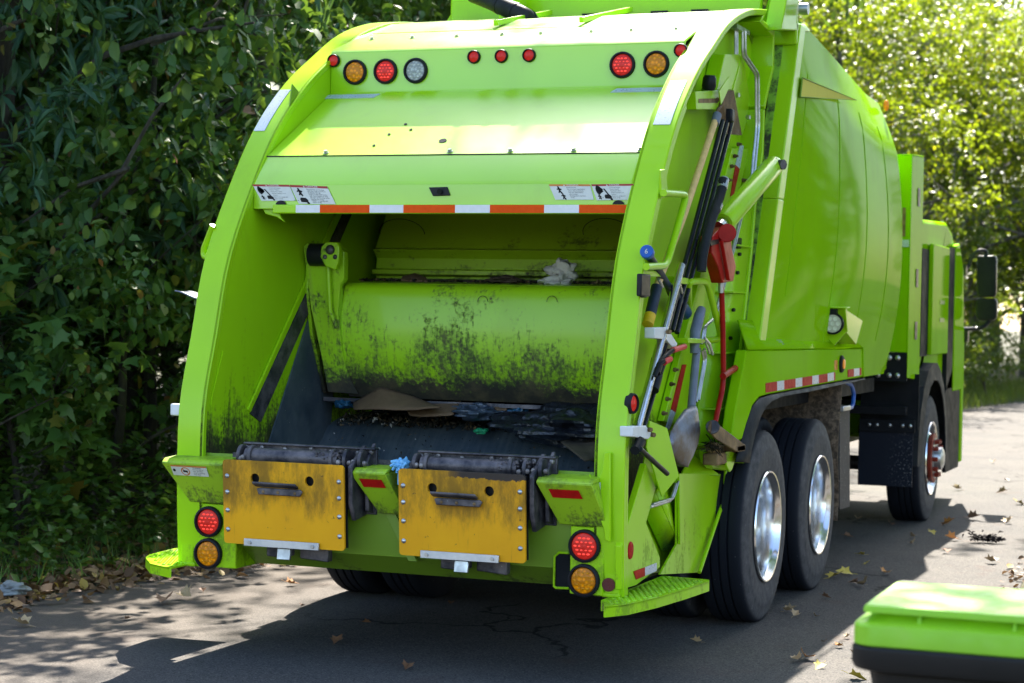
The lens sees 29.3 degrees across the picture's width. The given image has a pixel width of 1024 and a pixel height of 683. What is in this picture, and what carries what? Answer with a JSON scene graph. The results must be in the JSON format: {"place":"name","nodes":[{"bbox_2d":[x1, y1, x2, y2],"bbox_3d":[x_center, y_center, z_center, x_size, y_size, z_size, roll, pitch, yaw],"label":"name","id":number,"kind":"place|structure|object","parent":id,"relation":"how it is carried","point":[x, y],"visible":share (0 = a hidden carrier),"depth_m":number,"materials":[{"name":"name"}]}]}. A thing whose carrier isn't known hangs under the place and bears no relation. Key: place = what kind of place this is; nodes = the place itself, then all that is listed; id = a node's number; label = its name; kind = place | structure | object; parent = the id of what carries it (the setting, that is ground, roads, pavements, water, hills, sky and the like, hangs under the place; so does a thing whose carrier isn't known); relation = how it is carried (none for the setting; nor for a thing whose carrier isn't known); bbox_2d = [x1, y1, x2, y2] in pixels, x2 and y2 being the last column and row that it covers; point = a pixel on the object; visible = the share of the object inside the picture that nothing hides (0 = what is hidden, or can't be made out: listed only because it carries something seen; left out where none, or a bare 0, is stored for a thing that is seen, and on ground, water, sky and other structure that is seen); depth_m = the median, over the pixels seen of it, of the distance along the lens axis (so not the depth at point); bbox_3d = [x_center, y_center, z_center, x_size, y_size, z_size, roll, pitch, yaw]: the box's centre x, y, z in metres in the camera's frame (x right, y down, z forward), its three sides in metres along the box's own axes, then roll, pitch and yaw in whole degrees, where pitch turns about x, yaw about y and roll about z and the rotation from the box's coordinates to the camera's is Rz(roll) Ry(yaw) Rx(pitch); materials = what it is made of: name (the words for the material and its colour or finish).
{"place":"outdoors","nodes":[
{"label":"outdoors","id":0,"kind":"place"},
{"bbox_2d":[0,402,1023,682],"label":"road","id":1,"kind":"structure","parent":0,"point":[256,624],"depth_m":10.24,"materials":[{"name":"asphalt"}]},
{"bbox_2d":[12,614,34,626],"bbox_3d":[-2.470,1.409,9.893,0.141,0.046,0.089,13,4,5],"label":"fallen leaf","id":2,"kind":"object","parent":1,"relation":"on","point":[24,619],"visible":1,"depth_m":9.90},
{"bbox_2d":[154,592,171,601],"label":"fallen leaf","id":3,"kind":"object","parent":1,"relation":"on","point":[160,598],"visible":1,"depth_m":10.75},
{"bbox_2d":[175,585,190,596],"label":"fallen leaf","id":4,"kind":"object","parent":1,"relation":"on","point":[185,591],"visible":1,"depth_m":10.95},
{"bbox_2d":[283,576,299,583],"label":"fallen leaf","id":5,"kind":"object","parent":1,"relation":"on","point":[290,580],"visible":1,"depth_m":11.55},
{"bbox_2d":[330,634,342,643],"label":"fallen leaf","id":6,"kind":"object","parent":1,"relation":"on","point":[335,639],"visible":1,"depth_m":9.60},
{"bbox_2d":[402,660,414,668],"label":"fallen leaf","id":7,"kind":"object","parent":1,"relation":"on","point":[406,665],"visible":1,"depth_m":8.94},
{"bbox_2d":[145,0,997,621],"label":"garbage truck","id":8,"kind":"object","parent":1,"relation":"on","point":[817,270],"visible":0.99,"depth_m":10.04,"materials":[{"name":"paint"}]},
{"bbox_2d":[175,290,197,298],"bbox_3d":[-1.564,-0.057,9.638,0.152,0.389,0.141,1,1,21],"label":"spade","id":9,"kind":"object","parent":8,"relation":"attached to","point":[192,294],"visible":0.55,"depth_m":9.62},
{"bbox_2d":[334,399,352,408],"bbox_3d":[-0.892,0.332,10.366,0.104,0.051,0.117,1,1,21],"label":"plastic scrap","id":10,"kind":"object","parent":8,"relation":"in","point":[342,404],"visible":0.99,"depth_m":10.33,"materials":[{"name":"blue"}]},
{"bbox_2d":[353,387,439,410],"bbox_3d":[-0.611,0.303,10.151,0.563,0.122,0.203,1,1,21],"label":"cardboard sheet","id":11,"kind":"object","parent":8,"relation":"in","point":[380,398],"visible":1,"depth_m":10.15,"materials":[{"name":"cardboard"}]},
{"bbox_2d":[390,457,410,484],"bbox_3d":[-0.503,0.583,8.843,0.087,0.131,0.069,1,1,-25],"label":"blue glove","id":12,"kind":"object","parent":8,"relation":"attached to","point":[399,463],"visible":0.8,"depth_m":8.83,"materials":[{"name":"blue plastic"}]},
{"bbox_2d":[401,273,426,281],"bbox_3d":[-0.517,-0.342,10.473,0.194,0.054,0.122,1,1,21],"label":"cardboard strip","id":13,"kind":"object","parent":8,"relation":"on","point":[420,278],"visible":1,"depth_m":10.46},
{"bbox_2d":[407,400,460,416],"bbox_3d":[-0.432,0.346,10.132,0.305,0.086,0.151,1,1,13],"label":"cardboard piece","id":14,"kind":"object","parent":8,"relation":"on","point":[444,409],"visible":0.81,"depth_m":10.11,"materials":[{"name":"cardboard"}]},
{"bbox_2d":[329,409,590,468],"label":"rubbish crumbs","id":15,"kind":"object","parent":8,"relation":"on","point":[346,415],"visible":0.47,"depth_m":10.41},
{"bbox_2d":[451,402,505,421],"bbox_3d":[-0.191,0.363,10.119,0.361,0.103,0.298,1,1,21],"label":"plastic sheet","id":16,"kind":"object","parent":8,"relation":"in","point":[478,411],"visible":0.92,"depth_m":10.02,"materials":[{"name":"grey"}]},
{"bbox_2d":[473,428,488,433],"bbox_3d":[-0.164,0.462,10.083,0.082,0.034,0.068,1,1,21],"label":"green scrap","id":17,"kind":"object","parent":8,"relation":"on","point":[480,431],"visible":1,"depth_m":10.06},
{"bbox_2d":[358,277,607,284],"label":"rubbish crumbs","id":18,"kind":"object","parent":8,"relation":"on","point":[598,282],"visible":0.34,"depth_m":10.36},
{"bbox_2d":[485,275,524,283],"bbox_3d":[-0.044,-0.323,10.222,0.222,0.054,0.117,1,1,21],"label":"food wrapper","id":19,"kind":"object","parent":8,"relation":"on","point":[510,279],"visible":0.94,"depth_m":10.19,"materials":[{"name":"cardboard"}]},
{"bbox_2d":[486,401,597,448],"bbox_3d":[0.347,0.423,9.849,0.980,0.236,0.486,1,1,21],"label":"bin bag","id":20,"kind":"object","parent":8,"relation":"in","point":[554,423],"visible":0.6,"depth_m":9.76,"materials":[{"name":"black"}]},
{"bbox_2d":[507,408,528,411],"bbox_3d":[0.029,0.366,10.062,0.116,0.072,0.146,2,1,42],"label":"plastic scrap","id":21,"kind":"object","parent":20,"relation":"on","point":[518,409],"visible":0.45,"depth_m":10.02,"materials":[{"name":"blue"}]},
{"bbox_2d":[537,275,572,284],"bbox_3d":[0.225,-0.312,10.117,0.184,0.062,0.109,2,1,36],"label":"rag","id":22,"kind":"object","parent":8,"relation":"on","point":[554,279],"visible":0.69,"depth_m":10.08,"materials":[{"name":"grey fabric"}]},
{"bbox_2d":[544,257,578,283],"bbox_3d":[0.254,-0.360,10.140,0.146,0.150,0.160,1,1,-19],"label":"rag","id":23,"kind":"object","parent":8,"relation":"on","point":[563,269],"visible":0.98,"depth_m":10.09,"materials":[{"name":"grey fabric"}]},
{"bbox_2d":[561,440,594,461],"bbox_3d":[0.338,0.515,9.423,0.211,0.080,0.656,1,1,2],"label":"cardboard slab","id":24,"kind":"object","parent":8,"relation":"in","point":[584,451],"depth_m":9.45,"materials":[{"name":"cardboard"}]},
{"bbox_2d":[640,245,691,319],"bbox_3d":[0.725,-0.269,9.153,0.072,0.334,0.953,1,1,16],"label":"lever bar","id":25,"kind":"object","parent":8,"relation":"attached to","point":[647,252],"visible":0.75,"depth_m":8.96,"materials":[{"name":"plastic"}]},
{"bbox_2d":[642,98,723,326],"bbox_3d":[0.843,-0.651,9.442,0.054,1.174,1.253,1,1,21],"label":"hook pole","id":26,"kind":"object","parent":8,"relation":"hanging from","point":[650,313],"visible":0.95,"depth_m":9.48,"materials":[{"name":"brown wood"}]},
{"bbox_2d":[669,306,705,466],"bbox_3d":[0.853,0.213,9.405,0.077,0.772,0.577,1,1,17],"label":"shovel","id":27,"kind":"object","parent":8,"relation":"attached to","point":[684,435],"visible":0.99,"depth_m":9.39,"materials":[{"name":"metal"}]},
{"bbox_2d":[780,603,794,611],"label":"fallen leaf","id":28,"kind":"object","parent":1,"relation":"on","point":[789,607],"visible":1,"depth_m":10.89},
{"bbox_2d":[791,608,799,615],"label":"fallen leaf","id":29,"kind":"object","parent":1,"relation":"on","point":[795,612],"visible":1,"depth_m":10.73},
{"bbox_2d":[790,651,803,658],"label":"fallen leaf","id":30,"kind":"object","parent":1,"relation":"on","point":[798,656],"visible":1,"depth_m":9.32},
{"bbox_2d":[813,659,826,669],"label":"fallen leaf","id":31,"kind":"object","parent":1,"relation":"on","point":[818,664],"visible":1,"depth_m":9.18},
{"bbox_2d":[824,571,842,578],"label":"fallen leaf","id":32,"kind":"object","parent":1,"relation":"on","point":[830,574],"visible":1,"depth_m":12.38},
{"bbox_2d":[836,566,854,574],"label":"fallen leaf","id":33,"kind":"object","parent":1,"relation":"on","point":[845,570],"visible":1,"depth_m":12.53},
{"bbox_2d":[841,668,866,679],"bbox_3d":[1.566,1.516,8.917,0.130,0.021,0.083,21,-22,8],"label":"fallen leaf","id":34,"kind":"object","parent":1,"relation":"on","point":[857,674],"visible":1,"depth_m":8.90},
{"bbox_2d":[855,575,867,584],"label":"fallen leaf","id":35,"kind":"object","parent":1,"relation":"on","point":[863,581],"visible":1,"depth_m":11.96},
{"bbox_2d":[852,581,1023,682],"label":"wheeled bin","id":36,"kind":"object","parent":1,"relation":"on","point":[911,632],"visible":1,"depth_m":4.62,"materials":[{"name":"plastic"}]},
{"bbox_2d":[942,517,953,524],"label":"fallen leaf","id":37,"kind":"object","parent":1,"relation":"on","point":[946,520],"visible":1,"depth_m":15.69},
{"bbox_2d":[945,531,961,539],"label":"fallen leaf","id":38,"kind":"object","parent":1,"relation":"on","point":[951,535],"visible":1,"depth_m":14.61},
{"bbox_2d":[962,510,978,517],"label":"fallen leaf","id":39,"kind":"object","parent":1,"relation":"on","point":[972,514],"visible":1,"depth_m":16.14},
{"bbox_2d":[962,529,1005,542],"bbox_3d":[3.494,1.439,14.470,0.313,0.092,0.216,1,1,21],"label":"twig clump","id":40,"kind":"object","parent":1,"relation":"on","point":[988,538],"visible":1,"depth_m":14.45,"materials":[{"name":"plant"}]},
{"bbox_2d":[984,554,998,560],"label":"fallen leaf","id":41,"kind":"object","parent":1,"relation":"on","point":[991,558],"visible":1,"depth_m":13.25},
{"bbox_2d":[0,330,1023,598],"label":"ground","id":42,"kind":"structure","parent":0,"point":[132,488],"depth_m":15.45,"materials":[{"name":"soil"}]},
{"bbox_2d":[0,1,66,47],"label":"slim tree","id":43,"kind":"object","parent":42,"relation":"on","point":[15,22],"visible":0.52,"depth_m":12.52,"materials":[{"name":"green plant"}]},
{"bbox_2d":[1,202,68,328],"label":"round leaf shrub","id":44,"kind":"object","parent":42,"relation":"on","point":[16,215],"visible":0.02,"depth_m":14.18,"materials":[{"name":"green plant"}]},
{"bbox_2d":[0,145,99,393],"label":"whorled shrub","id":45,"kind":"object","parent":42,"relation":"on","point":[12,368],"visible":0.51,"depth_m":12.55,"materials":[{"name":"green plant"}]},
{"bbox_2d":[14,123,85,379],"bbox_3d":[-5.563,-2.065,14.740,4.713,6.783,4.005,1,1,18],"label":"dark leaf tree","id":46,"kind":"object","parent":42,"relation":"on","point":[49,245],"depth_m":14.65,"materials":[{"name":"green plant"}]},
{"bbox_2d":[15,0,106,110],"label":"slim tree","id":47,"kind":"object","parent":42,"relation":"on","point":[18,108],"visible":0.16,"depth_m":13.87,"materials":[{"name":"green plant"}]},
{"bbox_2d":[0,213,155,551],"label":"maple sapling","id":48,"kind":"object","parent":42,"relation":"on","point":[57,429],"visible":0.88,"depth_m":12.36,"materials":[{"name":"green plant"}]},
{"bbox_2d":[0,210,159,449],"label":"round leaf shrub","id":49,"kind":"object","parent":42,"relation":"on","point":[90,255],"visible":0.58,"depth_m":12.24,"materials":[{"name":"green plant"}]},
{"bbox_2d":[0,0,168,334],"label":"dark leaf tree","id":50,"kind":"object","parent":42,"relation":"on","point":[42,9],"visible":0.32,"depth_m":13.12,"materials":[{"name":"green plant"}]},
{"bbox_2d":[0,503,177,585],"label":"grass","id":51,"kind":"structure","parent":42,"relation":"on","point":[85,552],"depth_m":12.14,"materials":[{"name":"green plant"}]},
{"bbox_2d":[0,401,178,582],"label":"undergrowth","id":52,"kind":"object","parent":42,"relation":"on","point":[74,509],"visible":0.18,"depth_m":12.81,"materials":[{"name":"green plant"}]},
{"bbox_2d":[0,0,179,446],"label":"dark leaf tree","id":53,"kind":"object","parent":42,"relation":"on","point":[135,398],"visible":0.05,"depth_m":15.40,"materials":[{"name":"green plant"}]},
{"bbox_2d":[63,0,125,471],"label":"tall tree","id":54,"kind":"object","parent":42,"relation":"on","point":[115,383],"visible":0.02,"depth_m":17.58,"materials":[{"name":"green plant"}]},
{"bbox_2d":[0,0,219,345],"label":"whorled shrub","id":55,"kind":"object","parent":42,"relation":"on","point":[66,94],"visible":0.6,"depth_m":12.84,"materials":[{"name":"green plant"}]},
{"bbox_2d":[6,153,215,505],"bbox_3d":[-3.325,-0.043,15.050,2.473,2.822,2.895,1,1,-14],"label":"round leaf shrub","id":56,"kind":"object","parent":42,"relation":"on","point":[167,404],"visible":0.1,"depth_m":14.43,"materials":[{"name":"green plant"}]},
{"bbox_2d":[0,58,248,534],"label":"round leaf shrub","id":57,"kind":"object","parent":42,"relation":"on","point":[122,299],"visible":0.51,"depth_m":13.42,"materials":[{"name":"green plant"}]},
{"bbox_2d":[13,93,243,508],"bbox_3d":[-2.442,-0.252,15.080,2.621,3.362,2.648,1,1,-1],"label":"round leaf shrub","id":58,"kind":"object","parent":42,"relation":"on","point":[185,337],"visible":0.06,"depth_m":14.55,"materials":[{"name":"green plant"}]},
{"bbox_2d":[56,11,201,441],"bbox_3d":[-4.316,-1.296,19.044,4.226,5.099,3.474,2,1,21],"label":"dark leaf tree","id":59,"kind":"object","parent":42,"relation":"on","point":[180,356],"depth_m":19.47,"materials":[{"name":"green plant"}]},
{"bbox_2d":[64,2,229,502],"bbox_3d":[-3.149,-2.284,15.262,3.310,7.270,2.812,1,1,12],"label":"slim tree","id":60,"kind":"object","parent":42,"relation":"on","point":[74,324],"visible":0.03,"depth_m":15.22,"materials":[{"name":"green plant"}]},
{"bbox_2d":[0,499,295,613],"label":"leaf litter","id":61,"kind":"object","parent":42,"relation":"on","point":[112,576],"visible":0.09,"depth_m":11.64,"materials":[{"name":"plant"}]},
{"bbox_2d":[0,580,31,595],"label":"plastic litter","id":62,"kind":"object","parent":61,"relation":"on","point":[9,588],"visible":0.86,"depth_m":10.74,"materials":[{"name":"plastic"}]},
{"bbox_2d":[88,220,213,445],"bbox_3d":[-2.470,0.128,16.078,2.169,2.434,1.678,1,1,-20],"label":"whorled shrub","id":63,"kind":"object","parent":42,"relation":"on","point":[201,232],"visible":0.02,"depth_m":15.95,"materials":[{"name":"green plant"}]},
{"bbox_2d":[0,0,325,499],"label":"dark leaf tree","id":64,"kind":"object","parent":42,"relation":"on","point":[78,114],"visible":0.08,"depth_m":14.63,"materials":[{"name":"green plant"}]},
{"bbox_2d":[131,234,197,382],"bbox_3d":[-2.136,0.061,16.463,2.330,2.614,1.802,1,1,-7],"label":"whorled shrub","id":65,"kind":"object","parent":42,"relation":"on","point":[175,349],"depth_m":16.72,"materials":[{"name":"green plant"}]},
{"bbox_2d":[15,0,354,377],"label":"round leaf shrub","id":66,"kind":"object","parent":42,"relation":"on","point":[194,265],"visible":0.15,"depth_m":14.88,"materials":[{"name":"green plant"}]},
{"bbox_2d":[13,0,371,520],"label":"whorled shrub","id":67,"kind":"object","parent":42,"relation":"on","point":[136,27],"visible":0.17,"depth_m":14.31,"materials":[{"name":"green plant"}]},
{"bbox_2d":[0,0,399,526],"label":"dark leaf tree","id":68,"kind":"object","parent":42,"relation":"on","point":[79,216],"visible":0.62,"depth_m":12.79,"materials":[{"name":"green plant"}]},
{"bbox_2d":[65,0,357,294],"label":"dark leaf tree","id":69,"kind":"object","parent":42,"relation":"on","point":[306,48],"visible":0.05,"depth_m":16.70,"materials":[{"name":"green plant"}]},
{"bbox_2d":[12,0,417,479],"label":"dark leaf tree","id":70,"kind":"object","parent":42,"relation":"on","point":[130,374],"visible":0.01,"depth_m":17.15,"materials":[{"name":"green plant"}]},
{"bbox_2d":[156,0,310,395],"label":"dark leaf tree","id":71,"kind":"object","parent":42,"relation":"on","point":[170,352],"depth_m":27.48,"materials":[{"name":"green plant"}]},
{"bbox_2d":[243,0,279,127],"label":"roadside tree","id":72,"kind":"object","parent":42,"relation":"on","point":[259,12],"visible":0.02,"depth_m":16.10,"materials":[{"name":"green plant"}]},
{"bbox_2d":[122,0,448,347],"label":"dark leaf tree","id":73,"kind":"object","parent":42,"relation":"on","point":[408,5],"depth_m":18.19,"materials":[{"name":"green plant"}]},
{"bbox_2d":[173,0,415,353],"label":"dark leaf tree","id":74,"kind":"object","parent":42,"relation":"on","point":[330,31],"visible":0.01,"depth_m":20.87,"materials":[{"name":"green plant"}]},
{"bbox_2d":[242,0,401,132],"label":"slim tree","id":75,"kind":"object","parent":42,"relation":"on","point":[366,3],"visible":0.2,"depth_m":17.22,"materials":[{"name":"green plant"}]},
{"bbox_2d":[314,0,450,42],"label":"dark leaf tree","id":76,"kind":"object","parent":42,"relation":"on","point":[443,6],"depth_m":23.53,"materials":[{"name":"green plant"}]},
{"bbox_2d":[343,5,449,28],"bbox_3d":[-1.550,-2.154,29.188,4.245,6.706,4.508,1,1,-1],"label":"dark leaf tree","id":77,"kind":"object","parent":42,"relation":"on","point":[427,19],"depth_m":28.23,"materials":[{"name":"green plant"}]},
{"bbox_2d":[798,0,864,31],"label":"tall tree","id":78,"kind":"object","parent":42,"relation":"on","point":[857,4],"visible":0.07,"depth_m":28.54,"materials":[{"name":"green plant"}]},
{"bbox_2d":[799,0,946,120],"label":"sunlit tree","id":79,"kind":"object","parent":42,"relation":"on","point":[903,45],"visible":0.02,"depth_m":46.33,"materials":[{"name":"green plant"}]},
{"bbox_2d":[765,0,995,288],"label":"sunlit tree","id":80,"kind":"object","parent":42,"relation":"on","point":[955,233],"visible":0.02,"depth_m":39.30,"materials":[{"name":"green plant"}]},
{"bbox_2d":[763,0,1004,279],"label":"sunlit tree","id":81,"kind":"object","parent":42,"relation":"on","point":[984,207],"visible":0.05,"depth_m":41.45,"materials":[{"name":"green plant"}]},
{"bbox_2d":[764,0,1023,360],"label":"sunlit tree","id":82,"kind":"object","parent":42,"relation":"on","point":[912,118],"visible":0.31,"depth_m":36.85,"materials":[{"name":"green plant"}]},
{"bbox_2d":[767,0,1023,255],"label":"sunlit tree","id":83,"kind":"object","parent":42,"relation":"on","point":[934,192],"visible":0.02,"depth_m":44.04,"materials":[{"name":"green plant"}]},
{"bbox_2d":[807,0,1012,302],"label":"sunlit tree","id":84,"kind":"object","parent":42,"relation":"on","point":[1000,275],"visible":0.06,"depth_m":47.22,"materials":[{"name":"green plant"}]},
{"bbox_2d":[821,24,1014,218],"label":"sunlit tree","id":85,"kind":"object","parent":42,"relation":"on","point":[936,119],"visible":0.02,"depth_m":53.25,"materials":[{"name":"green plant"}]},
{"bbox_2d":[831,0,1023,339],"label":"sunlit tree","id":86,"kind":"object","parent":42,"relation":"on","point":[947,148],"visible":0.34,"depth_m":43.53,"materials":[{"name":"green plant"}]},
{"bbox_2d":[845,1,1022,312],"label":"sunlit tree","id":87,"kind":"object","parent":42,"relation":"on","point":[984,172],"depth_m":60.98,"materials":[{"name":"green plant"}]},
{"bbox_2d":[846,0,1023,293],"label":"sunlit tree","id":88,"kind":"object","parent":42,"relation":"on","point":[967,3],"visible":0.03,"depth_m":49.17,"materials":[{"name":"green plant"}]},
{"bbox_2d":[875,0,1023,378],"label":"sunlit tree","id":89,"kind":"object","parent":42,"relation":"on","point":[997,5],"visible":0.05,"depth_m":50.91,"materials":[{"name":"green plant"}]},
{"bbox_2d":[876,0,1022,313],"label":"sunlit tree","id":90,"kind":"object","parent":42,"relation":"on","point":[1005,176],"depth_m":56.61,"materials":[{"name":"green plant"}]},
{"bbox_2d":[888,0,1023,385],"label":"sunlit tree","id":91,"kind":"object","parent":42,"relation":"on","point":[995,71],"visible":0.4,"depth_m":45.08,"materials":[{"name":"green plant"}]},
{"bbox_2d":[895,0,1023,367],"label":"sunlit tree","id":92,"kind":"object","parent":42,"relation":"on","point":[998,323],"depth_m":62.71,"materials":[{"name":"green plant"}]},
{"bbox_2d":[907,2,1023,310],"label":"sunlit tree","id":93,"kind":"object","parent":42,"relation":"on","point":[1011,56],"visible":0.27,"depth_m":46.61,"materials":[{"name":"green plant"}]},
{"bbox_2d":[964,315,987,362],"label":"verge bush","id":94,"kind":"object","parent":42,"relation":"on","point":[973,350],"depth_m":40.11,"materials":[{"name":"green plant"}]},
{"bbox_2d":[963,330,991,390],"bbox_3d":[8.554,0.527,38.431,1.789,1.548,1.761,1,1,-1],"label":"verge bush","id":95,"kind":"object","parent":42,"relation":"on","point":[973,364],"visible":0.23,"depth_m":38.35,"materials":[{"name":"green plant"}]},
{"bbox_2d":[932,3,1023,349],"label":"sunlit tree","id":96,"kind":"object","parent":42,"relation":"on","point":[989,170],"depth_m":67.66,"materials":[{"name":"green plant"}]},
{"bbox_2d":[937,2,1023,326],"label":"sunlit tree","id":97,"kind":"object","parent":42,"relation":"on","point":[990,324],"visible":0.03,"depth_m":57.47,"materials":[{"name":"green plant"}]},
{"bbox_2d":[951,14,1023,376],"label":"sunlit tree","id":98,"kind":"object","parent":42,"relation":"on","point":[1021,322],"visible":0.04,"depth_m":53.78,"materials":[{"name":"green plant"}]},
{"bbox_2d":[963,314,1018,385],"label":"verge bush","id":99,"kind":"object","parent":42,"relation":"on","point":[981,323],"visible":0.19,"depth_m":42.60,"materials":[{"name":"green plant"}]},
{"bbox_2d":[962,46,1023,270],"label":"sunlit tree","id":100,"kind":"object","parent":42,"relation":"on","point":[1020,186],"visible":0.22,"depth_m":49.41,"materials":[{"name":"green plant"}]},
{"bbox_2d":[963,372,1023,409],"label":"grass","id":101,"kind":"structure","parent":42,"relation":"on","point":[1014,386],"depth_m":40.73,"materials":[{"name":"green plant"}]},
{"bbox_2d":[964,322,1023,399],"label":"verge bush","id":102,"kind":"object","parent":42,"relation":"on","point":[996,361],"visible":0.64,"depth_m":40.49,"materials":[{"name":"green plant"}]},
{"bbox_2d":[991,335,1023,382],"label":"verge bush","id":103,"kind":"object","parent":42,"relation":"on","point":[1018,356],"visible":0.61,"depth_m":43.72,"materials":[{"name":"green plant"}]},
{"bbox_2d":[1000,555,1023,588],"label":"leaf litter","id":104,"kind":"object","parent":42,"relation":"on","point":[1012,571],"visible":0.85,"depth_m":12.51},
{"bbox_2d":[947,0,1023,329],"label":"sky","id":105,"kind":"structure","parent":0,"point":[1014,325],"materials":[{"name":"white"}]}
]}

